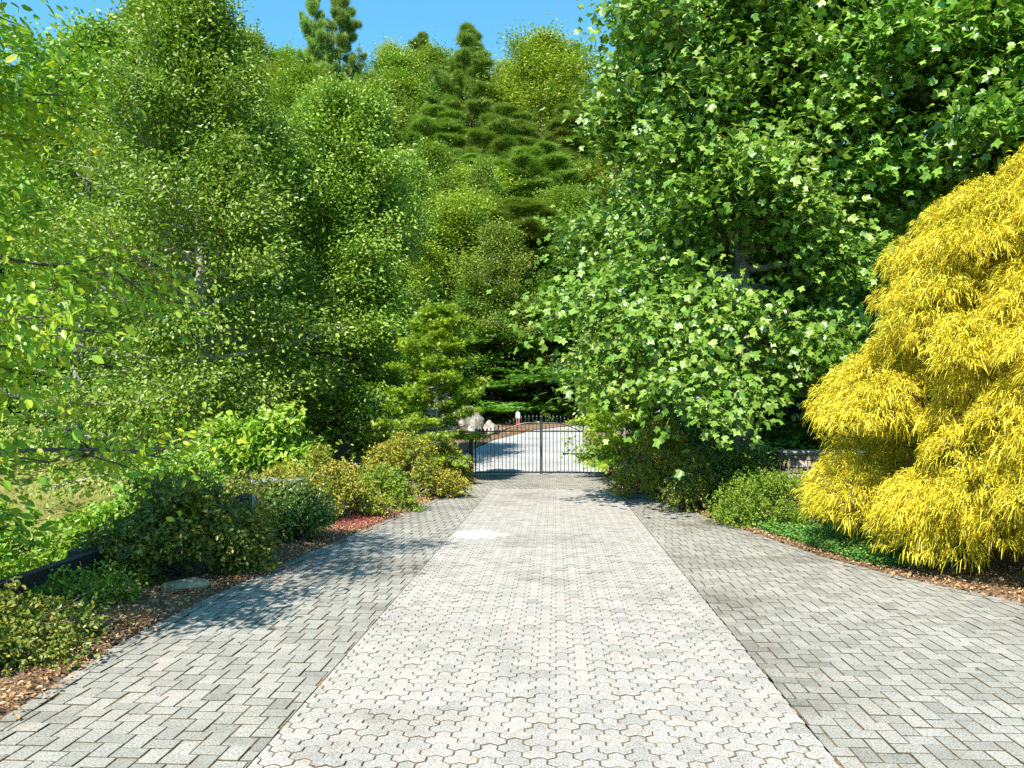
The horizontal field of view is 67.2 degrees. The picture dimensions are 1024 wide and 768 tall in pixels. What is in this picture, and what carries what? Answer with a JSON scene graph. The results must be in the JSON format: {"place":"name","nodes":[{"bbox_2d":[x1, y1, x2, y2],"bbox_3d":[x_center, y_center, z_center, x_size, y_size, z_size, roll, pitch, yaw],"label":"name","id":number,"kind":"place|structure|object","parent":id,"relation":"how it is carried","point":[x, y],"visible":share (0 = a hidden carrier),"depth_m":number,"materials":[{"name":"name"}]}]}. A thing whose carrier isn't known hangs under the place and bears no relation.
{"place":"outdoors","nodes":[
{"label":"outdoors","id":0,"kind":"place"},
{"bbox_2d":[0,420,422,553],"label":"lawn","id":1,"kind":"structure","parent":0,"point":[26,476],"depth_m":20.87,"materials":[{"name":"green plant"}]},
{"bbox_2d":[0,242,68,412],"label":"broadleaf tree","id":2,"kind":"object","parent":1,"relation":"on","point":[35,381],"visible":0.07,"depth_m":37.38,"materials":[{"name":"green plant"}]},
{"bbox_2d":[0,498,86,579],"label":"lime shrub","id":3,"kind":"object","parent":1,"relation":"on","point":[37,553],"visible":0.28,"depth_m":7.94,"materials":[{"name":"green plant"}]},
{"bbox_2d":[0,541,169,612],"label":"bank grass","id":4,"kind":"structure","parent":1,"relation":"on","point":[38,587],"depth_m":7.10,"materials":[{"name":"green plant"}]},
{"bbox_2d":[24,496,189,560],"bbox_3d":[-4.627,1.956,9.116,2.014,1.306,1.949,0,-2,3],"label":"lime shrub","id":5,"kind":"object","parent":4,"relation":"on","point":[105,510],"visible":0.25,"depth_m":8.68,"materials":[{"name":"green plant"}]},
{"bbox_2d":[11,297,199,421],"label":"broadleaf tree","id":6,"kind":"object","parent":1,"relation":"on","point":[98,354],"visible":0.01,"depth_m":36.91,"materials":[{"name":"green plant"}]},
{"bbox_2d":[0,0,226,477],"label":"maple tree","id":7,"kind":"object","parent":1,"relation":"on","point":[102,31],"visible":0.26,"depth_m":25.82,"materials":[{"name":"green plant"}]},
{"bbox_2d":[76,436,227,529],"bbox_3d":[-5.085,1.586,10.746,2.360,1.696,2.039,0,-2,3],"label":"green shrub","id":8,"kind":"object","parent":1,"relation":"on","point":[191,464],"visible":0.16,"depth_m":10.89,"materials":[{"name":"green plant"}]},
{"bbox_2d":[87,284,262,423],"bbox_3d":[-14.923,-1.444,37.390,10.166,7.161,10.767,-2,-3,34],"label":"broadleaf tree","id":9,"kind":"object","parent":1,"relation":"on","point":[113,358],"depth_m":35.68,"materials":[{"name":"green plant"}]},
{"bbox_2d":[0,0,371,510],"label":"maple tree","id":10,"kind":"object","parent":1,"relation":"on","point":[193,48],"visible":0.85,"depth_m":16.95,"materials":[{"name":"green plant"}]},
{"bbox_2d":[167,401,329,496],"bbox_3d":[-4.712,1.493,13.879,3.101,2.370,2.594,0,-2,3],"label":"dogwood shrub","id":11,"kind":"object","parent":1,"relation":"on","point":[272,431],"visible":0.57,"depth_m":13.38,"materials":[{"name":"green plant"}]},
{"bbox_2d":[144,92,384,459],"bbox_3d":[-7.878,-3.428,26.020,7.863,12.852,7.215,0,-2,3],"label":"maple tree","id":12,"kind":"object","parent":1,"relation":"on","point":[288,123],"visible":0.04,"depth_m":25.43,"materials":[{"name":"green plant"}]},
{"bbox_2d":[0,0,973,154],"label":"sky","id":13,"kind":"structure","parent":0,"point":[279,19],"materials":[{"name":"blue"}]},
{"bbox_2d":[0,475,1023,767],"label":"paved apron","id":14,"kind":"object","parent":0,"point":[948,633],"visible":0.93,"depth_m":5.21,"materials":[{"name":"grey stone"}]},
{"bbox_2d":[248,489,840,767],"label":"driveway strip","id":15,"kind":"object","parent":14,"relation":"on","point":[580,509],"visible":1,"depth_m":4.87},
{"bbox_2d":[83,483,1016,767],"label":"stray leaves","id":16,"kind":"object","parent":14,"relation":"on","point":[411,653],"visible":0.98,"depth_m":5.78,"materials":[{"name":"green plant"}]},
{"bbox_2d":[10,254,1023,690],"bbox_3d":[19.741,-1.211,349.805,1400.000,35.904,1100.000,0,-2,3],"label":"ground","id":17,"kind":"structure","parent":0,"point":[458,474],"depth_m":35.09,"materials":[{"name":"brown soil"}]},
{"bbox_2d":[0,147,91,243],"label":"broadleaf tree","id":18,"kind":"object","parent":17,"relation":"on","point":[46,179],"visible":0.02,"depth_m":51.72,"materials":[{"name":"green plant"}]},
{"bbox_2d":[3,281,136,420],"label":"broadleaf tree","id":19,"kind":"object","parent":17,"relation":"on","point":[46,365],"visible":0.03,"depth_m":39.10,"materials":[{"name":"green plant"}]},
{"bbox_2d":[47,0,209,190],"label":"tree","id":20,"kind":"object","parent":17,"relation":"on","point":[118,15],"visible":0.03,"depth_m":61.67,"materials":[{"name":"green plant"}]},
{"bbox_2d":[195,57,276,140],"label":"broadleaf tree","id":21,"kind":"object","parent":17,"relation":"on","point":[253,97],"visible":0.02,"depth_m":74.93,"materials":[{"name":"green plant"}]},
{"bbox_2d":[0,475,477,718],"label":"mulch bed","id":22,"kind":"object","parent":17,"relation":"on","point":[197,567],"visible":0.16,"depth_m":6.31,"materials":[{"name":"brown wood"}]},
{"bbox_2d":[0,576,131,674],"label":"shrub","id":23,"kind":"object","parent":22,"relation":"on","point":[51,647],"visible":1,"depth_m":5.11,"materials":[{"name":"green plant"}]},
{"bbox_2d":[10,559,147,616],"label":"shrub","id":24,"kind":"object","parent":22,"relation":"on","point":[58,590],"visible":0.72,"depth_m":6.42,"materials":[{"name":"green plant"}]},
{"bbox_2d":[0,533,185,597],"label":"guard rail","id":25,"kind":"object","parent":22,"relation":"on","point":[74,559],"visible":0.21,"depth_m":6.63,"materials":[{"name":"black metal"}]},
{"bbox_2d":[0,0,266,575],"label":"young tree","id":26,"kind":"object","parent":22,"relation":"on","point":[19,327],"visible":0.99,"depth_m":5.77,"materials":[{"name":"green plant"}]},
{"bbox_2d":[70,470,283,586],"bbox_3d":[-3.277,1.409,7.773,1.864,1.110,1.839,0,-2,3],"label":"azalea","id":27,"kind":"object","parent":22,"relation":"on","point":[205,527],"visible":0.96,"depth_m":7.43,"materials":[{"name":"green plant"}]},
{"bbox_2d":[161,577,210,592],"bbox_3d":[-2.993,1.855,7.061,0.387,0.145,0.282,2,-3,-40],"label":"flat rock","id":28,"kind":"object","parent":22,"relation":"on","point":[188,583],"visible":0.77,"depth_m":6.99,"materials":[{"name":"grey stone"}]},
{"bbox_2d":[233,492,257,518],"bbox_3d":[-3.029,1.699,8.721,0.230,0.940,0.210,0,-2,3],"label":"timber post","id":29,"kind":"object","parent":22,"relation":"on","point":[242,497],"visible":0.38,"depth_m":8.65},
{"bbox_2d":[107,512,408,631],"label":"fallen petals","id":30,"kind":"object","parent":22,"relation":"on","point":[345,519],"visible":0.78,"depth_m":10.12,"materials":[{"name":"plant"}]},
{"bbox_2d":[206,468,322,542],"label":"azalea","id":31,"kind":"object","parent":22,"relation":"on","point":[250,488],"visible":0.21,"depth_m":9.82,"materials":[{"name":"green plant"}]},
{"bbox_2d":[248,478,304,496],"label":"stone wall","id":32,"kind":"structure","parent":22,"relation":"on","point":[290,479],"depth_m":11.10,"materials":[{"name":"grey stone"}]},
{"bbox_2d":[257,472,341,543],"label":"holly shrub","id":33,"kind":"object","parent":22,"relation":"on","point":[294,503],"visible":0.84,"depth_m":9.57,"materials":[{"name":"green plant"}]},
{"bbox_2d":[260,442,394,517],"bbox_3d":[-2.888,1.568,12.002,2.069,1.361,1.928,1,-3,-25],"label":"azalea","id":34,"kind":"object","parent":22,"relation":"on","point":[344,484],"visible":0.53,"depth_m":11.78,"materials":[{"name":"green plant"}]},
{"bbox_2d":[354,461,426,511],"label":"shrub","id":35,"kind":"object","parent":22,"relation":"on","point":[397,486],"visible":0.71,"depth_m":13.07,"materials":[{"name":"green plant"}]},
{"bbox_2d":[355,430,474,498],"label":"azalea","id":36,"kind":"object","parent":22,"relation":"on","point":[398,451],"visible":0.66,"depth_m":15.18,"materials":[{"name":"green plant"}]},
{"bbox_2d":[357,300,494,471],"bbox_3d":[-2.164,0.199,18.683,3.505,4.578,3.303,0,-2,3],"label":"feathery conifer","id":37,"kind":"object","parent":22,"relation":"on","point":[438,328],"visible":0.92,"depth_m":18.35,"materials":[{"name":"green plant"}]},
{"bbox_2d":[395,440,478,481],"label":"azalea","id":38,"kind":"object","parent":22,"relation":"on","point":[441,449],"visible":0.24,"depth_m":18.10,"materials":[{"name":"green plant"}]},
{"bbox_2d":[232,16,287,118],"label":"broadleaf tree","id":39,"kind":"object","parent":17,"relation":"on","point":[259,37],"visible":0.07,"depth_m":86.51,"materials":[{"name":"green plant"}]},
{"bbox_2d":[258,49,299,102],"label":"broadleaf tree","id":40,"kind":"object","parent":17,"relation":"on","point":[289,62],"visible":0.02,"depth_m":81.59,"materials":[{"name":"green plant"}]},
{"bbox_2d":[228,53,334,129],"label":"broadleaf tree","id":41,"kind":"object","parent":17,"relation":"on","point":[285,77],"visible":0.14,"depth_m":73.12,"materials":[{"name":"green plant"}]},
{"bbox_2d":[264,38,304,65],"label":"broadleaf tree","id":42,"kind":"object","parent":17,"relation":"on","point":[285,52],"visible":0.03,"depth_m":90.22,"materials":[{"name":"green plant"}]},
{"bbox_2d":[283,0,337,108],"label":"pine tree","id":43,"kind":"object","parent":17,"relation":"on","point":[313,34],"visible":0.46,"depth_m":79.58,"materials":[{"name":"green plant"}]},
{"bbox_2d":[211,63,457,478],"bbox_3d":[-4.780,-3.207,21.612,6.503,11.754,7.420,0,-2,3],"label":"maple tree","id":44,"kind":"object","parent":17,"relation":"on","point":[347,131],"visible":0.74,"depth_m":20.60,"materials":[{"name":"green plant"}]},
{"bbox_2d":[287,66,394,128],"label":"broadleaf tree","id":45,"kind":"object","parent":17,"relation":"on","point":[310,82],"visible":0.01,"depth_m":65.64,"materials":[{"name":"green plant"}]},
{"bbox_2d":[312,0,377,83],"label":"pine tree","id":46,"kind":"object","parent":17,"relation":"on","point":[342,13],"visible":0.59,"depth_m":80.68,"materials":[{"name":"green plant"}]},
{"bbox_2d":[291,68,417,156],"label":"broadleaf tree","id":47,"kind":"object","parent":17,"relation":"on","point":[357,91],"visible":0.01,"depth_m":63.58,"materials":[{"name":"green plant"}]},
{"bbox_2d":[309,297,452,417],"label":"broadleaf tree","id":48,"kind":"object","parent":17,"relation":"on","point":[412,362],"visible":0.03,"depth_m":39.58,"materials":[{"name":"green plant"}]},
{"bbox_2d":[355,64,418,152],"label":"broadleaf tree","id":49,"kind":"object","parent":17,"relation":"on","point":[396,103],"visible":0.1,"depth_m":70.77,"materials":[{"name":"green plant"}]},
{"bbox_2d":[367,35,418,102],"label":"broadleaf tree","id":50,"kind":"object","parent":17,"relation":"on","point":[404,49],"visible":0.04,"depth_m":87.50,"materials":[{"name":"green plant"}]},
{"bbox_2d":[361,42,440,129],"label":"broadleaf tree","id":51,"kind":"object","parent":17,"relation":"on","point":[390,59],"visible":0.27,"depth_m":85.72,"materials":[{"name":"green plant"}]},
{"bbox_2d":[361,145,459,360],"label":"broadleaf tree","id":52,"kind":"object","parent":17,"relation":"on","point":[421,178],"visible":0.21,"depth_m":45.68,"materials":[{"name":"green plant"}]},
{"bbox_2d":[399,30,431,125],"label":"pine tree","id":53,"kind":"object","parent":17,"relation":"on","point":[420,36],"visible":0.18,"depth_m":89.99,"materials":[{"name":"green plant"}]},
{"bbox_2d":[366,128,479,301],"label":"broadleaf tree","id":54,"kind":"object","parent":17,"relation":"on","point":[432,150],"visible":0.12,"depth_m":52.58,"materials":[{"name":"green plant"}]},
{"bbox_2d":[379,26,466,152],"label":"broadleaf tree","id":55,"kind":"object","parent":17,"relation":"on","point":[431,54],"visible":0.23,"depth_m":85.49,"materials":[{"name":"green plant"}]},
{"bbox_2d":[385,102,477,164],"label":"pine tree","id":56,"kind":"object","parent":17,"relation":"on","point":[437,120],"visible":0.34,"depth_m":67.70,"materials":[{"name":"green plant"}]},
{"bbox_2d":[417,49,498,146],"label":"broadleaf tree","id":57,"kind":"object","parent":17,"relation":"on","point":[430,88],"visible":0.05,"depth_m":82.36,"materials":[{"name":"green plant"}]},
{"bbox_2d":[409,20,518,155],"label":"pine tree","id":58,"kind":"object","parent":17,"relation":"on","point":[473,53],"visible":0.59,"depth_m":80.14,"materials":[{"name":"green plant"}]},
{"bbox_2d":[391,179,537,356],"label":"broadleaf tree","id":59,"kind":"object","parent":17,"relation":"on","point":[466,221],"visible":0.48,"depth_m":45.14,"materials":[{"name":"green plant"}]},
{"bbox_2d":[432,158,527,288],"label":"broadleaf tree","id":60,"kind":"object","parent":17,"relation":"on","point":[464,176],"visible":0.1,"depth_m":55.39,"materials":[{"name":"green plant"}]},
{"bbox_2d":[447,151,513,201],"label":"pine tree","id":61,"kind":"object","parent":17,"relation":"on","point":[468,157],"visible":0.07,"depth_m":59.47,"materials":[{"name":"green plant"}]},
{"bbox_2d":[447,153,514,273],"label":"broadleaf tree","id":62,"kind":"object","parent":17,"relation":"on","point":[482,173],"visible":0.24,"depth_m":52.45,"materials":[{"name":"green plant"}]},
{"bbox_2d":[420,268,546,406],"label":"broadleaf tree","id":63,"kind":"object","parent":17,"relation":"on","point":[458,298],"visible":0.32,"depth_m":42.28,"materials":[{"name":"green plant"}]},
{"bbox_2d":[322,388,654,477],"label":"mulch bank","id":64,"kind":"structure","parent":17,"relation":"on","point":[552,425],"depth_m":39.75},
{"bbox_2d":[454,406,479,431],"bbox_3d":[-2.112,1.644,35.188,1.322,1.315,0.813,0,-2,-9],"label":"boulder","id":65,"kind":"object","parent":64,"relation":"on","point":[466,421],"visible":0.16,"depth_m":34.97,"materials":[{"name":"grey stone"}]},
{"bbox_2d":[468,415,483,432],"bbox_3d":[-1.629,1.903,34.732,0.724,1.031,1.152,0,-2,6],"label":"boulder","id":66,"kind":"object","parent":64,"relation":"on","point":[478,421],"visible":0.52,"depth_m":34.37,"materials":[{"name":"grey stone"}]},
{"bbox_2d":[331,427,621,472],"bbox_3d":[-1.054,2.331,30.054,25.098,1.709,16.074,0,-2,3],"label":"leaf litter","id":67,"kind":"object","parent":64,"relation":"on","point":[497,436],"visible":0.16,"depth_m":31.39,"materials":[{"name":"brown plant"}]},
{"bbox_2d":[429,346,572,421],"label":"hemlock tree","id":68,"kind":"object","parent":64,"relation":"on","point":[509,407],"visible":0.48,"depth_m":41.81,"materials":[{"name":"green plant"}]},
{"bbox_2d":[446,280,603,404],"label":"hemlock tree","id":69,"kind":"object","parent":64,"relation":"on","point":[546,373],"visible":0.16,"depth_m":42.07,"materials":[{"name":"green plant"}]},
{"bbox_2d":[446,100,546,192],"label":"pine tree","id":70,"kind":"object","parent":17,"relation":"on","point":[503,131],"visible":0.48,"depth_m":65.35,"materials":[{"name":"green plant"}]},
{"bbox_2d":[447,210,556,418],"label":"broadleaf tree","id":71,"kind":"object","parent":17,"relation":"on","point":[499,243],"visible":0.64,"depth_m":42.67,"materials":[{"name":"green plant"}]},
{"bbox_2d":[413,195,605,354],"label":"pine tree","id":72,"kind":"object","parent":17,"relation":"on","point":[521,208],"visible":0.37,"depth_m":46.60,"materials":[{"name":"green plant"}]},
{"bbox_2d":[476,55,549,146],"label":"broadleaf tree","id":73,"kind":"object","parent":17,"relation":"on","point":[507,62],"visible":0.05,"depth_m":84.22,"materials":[{"name":"green plant"}]},
{"bbox_2d":[9,194,1021,423],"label":"undergrowth","id":74,"kind":"object","parent":17,"relation":"on","point":[486,416],"visible":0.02,"depth_m":42.57,"materials":[{"name":"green plant"}]},
{"bbox_2d":[455,138,606,211],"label":"pine tree","id":75,"kind":"object","parent":17,"relation":"on","point":[543,160],"visible":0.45,"depth_m":57.00,"materials":[{"name":"green plant"}]},
{"bbox_2d":[466,14,611,158],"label":"broadleaf tree","id":76,"kind":"object","parent":17,"relation":"on","point":[541,57],"visible":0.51,"depth_m":75.88,"materials":[{"name":"green plant"}]},
{"bbox_2d":[511,173,595,298],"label":"broadleaf tree","id":77,"kind":"object","parent":17,"relation":"on","point":[570,199],"visible":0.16,"depth_m":52.01,"materials":[{"name":"green plant"}]},
{"bbox_2d":[523,202,621,391],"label":"broadleaf tree","id":78,"kind":"object","parent":17,"relation":"on","point":[570,259],"visible":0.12,"depth_m":44.71,"materials":[{"name":"green plant"}]},
{"bbox_2d":[537,100,614,212],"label":"pine tree","id":79,"kind":"object","parent":17,"relation":"on","point":[558,130],"visible":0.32,"depth_m":67.83,"materials":[{"name":"green plant"}]},
{"bbox_2d":[569,137,628,225],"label":"broadleaf tree","id":80,"kind":"object","parent":17,"relation":"on","point":[594,174],"visible":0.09,"depth_m":57.63,"materials":[{"name":"green plant"}]},
{"bbox_2d":[590,59,619,141],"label":"pine tree","id":81,"kind":"object","parent":17,"relation":"on","point":[599,89],"visible":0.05,"depth_m":80.21,"materials":[{"name":"green plant"}]},
{"bbox_2d":[582,421,917,474],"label":"mulch island","id":82,"kind":"structure","parent":17,"relation":"on","point":[636,462],"depth_m":24.28,"materials":[{"name":"brown wood"}]},
{"bbox_2d":[551,156,760,467],"bbox_3d":[4.059,-2.072,21.922,5.959,9.672,6.057,0,-2,3],"label":"pale tree","id":83,"kind":"object","parent":82,"relation":"on","point":[695,440],"visible":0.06,"depth_m":20.65,"materials":[{"name":"green plant"}]},
{"bbox_2d":[616,202,817,450],"bbox_3d":[7.100,-2.022,25.822,8.832,9.293,8.339,-1,-3,31],"label":"broadleaf tree","id":84,"kind":"object","parent":82,"relation":"on","point":[802,408],"visible":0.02,"depth_m":23.88,"materials":[{"name":"green plant"}]},
{"bbox_2d":[729,227,962,453],"bbox_3d":[9.475,-1.278,23.601,8.508,7.768,9.010,0,-2,-5],"label":"broadleaf tree","id":85,"kind":"object","parent":82,"relation":"on","point":[857,301],"visible":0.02,"depth_m":22.94,"materials":[{"name":"green plant"}]},
{"bbox_2d":[684,410,1011,472],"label":"undergrowth","id":86,"kind":"object","parent":82,"relation":"on","point":[793,444],"visible":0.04,"depth_m":21.55,"materials":[{"name":"green plant"}]},
{"bbox_2d":[609,471,1023,601],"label":"mulch bed","id":87,"kind":"object","parent":17,"relation":"on","point":[1008,561],"visible":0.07,"depth_m":7.89,"materials":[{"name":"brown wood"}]},
{"bbox_2d":[564,349,691,474],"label":"feathery conifer","id":88,"kind":"object","parent":87,"relation":"on","point":[598,421],"visible":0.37,"depth_m":19.22,"materials":[{"name":"green plant"}]},
{"bbox_2d":[602,412,714,500],"bbox_3d":[2.919,1.531,15.287,2.109,1.963,2.305,-1,-3,29],"label":"azalea","id":89,"kind":"object","parent":87,"relation":"on","point":[652,480],"visible":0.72,"depth_m":14.96,"materials":[{"name":"green plant"}]},
{"bbox_2d":[655,453,739,513],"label":"holly shrub","id":90,"kind":"object","parent":87,"relation":"on","point":[691,484],"visible":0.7,"depth_m":12.79,"materials":[{"name":"green plant"}]},
{"bbox_2d":[486,0,930,495],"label":"tulip tree","id":91,"kind":"object","parent":87,"relation":"on","point":[722,147],"visible":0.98,"depth_m":12.45,"materials":[{"name":"green plant"}]},
{"bbox_2d":[662,434,802,509],"bbox_3d":[3.912,1.548,13.398,2.513,1.371,2.011,0,-2,3],"label":"holly shrub","id":92,"kind":"object","parent":87,"relation":"on","point":[735,460],"visible":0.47,"depth_m":13.09,"materials":[{"name":"green plant"}]},
{"bbox_2d":[700,461,843,527],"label":"boxwood","id":93,"kind":"object","parent":87,"relation":"on","point":[729,505],"visible":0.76,"depth_m":11.06,"materials":[{"name":"green plant"}]},
{"bbox_2d":[773,449,866,504],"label":"stone wall","id":94,"kind":"structure","parent":87,"relation":"on","point":[795,459],"depth_m":12.94,"materials":[{"name":"grey stone"}]},
{"bbox_2d":[716,509,970,567],"bbox_3d":[4.301,1.929,10.133,1.748,0.234,4.381,0,-2,-8],"label":"ground cover","id":95,"kind":"object","parent":87,"relation":"on","point":[837,539],"visible":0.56,"depth_m":9.27,"materials":[{"name":"green plant"}]},
{"bbox_2d":[694,0,1023,464],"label":"tulip tree","id":96,"kind":"object","parent":87,"relation":"on","point":[872,167],"visible":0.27,"depth_m":12.60,"materials":[{"name":"green plant"}]},
{"bbox_2d":[790,142,1023,575],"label":"golden cypress","id":97,"kind":"object","parent":87,"relation":"on","point":[954,260],"visible":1,"depth_m":7.93,"materials":[{"name":"yellow plant"}]},
{"bbox_2d":[833,0,1023,475],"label":"tulip tree","id":98,"kind":"object","parent":87,"relation":"on","point":[972,151],"visible":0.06,"depth_m":13.62,"materials":[{"name":"green plant"}]},
{"bbox_2d":[840,0,1023,242],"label":"tulip tree","id":99,"kind":"object","parent":87,"relation":"on","point":[1002,111],"visible":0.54,"depth_m":12.29,"materials":[{"name":"green plant"}]},
{"bbox_2d":[793,219,1013,454],"bbox_3d":[14.073,-2.299,27.515,11.513,9.748,10.871,1,-3,-26],"label":"broadleaf tree","id":100,"kind":"object","parent":17,"relation":"on","point":[890,238],"visible":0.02,"depth_m":26.12,"materials":[{"name":"green plant"}]},
{"bbox_2d":[465,403,775,475],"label":"concrete drive","id":101,"kind":"structure","parent":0,"point":[508,453],"depth_m":26.19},
{"bbox_2d":[469,415,612,474],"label":"iron gate","id":102,"kind":"structure","parent":101,"relation":"on","point":[471,444],"depth_m":20.94,"materials":[{"name":"black metal"}]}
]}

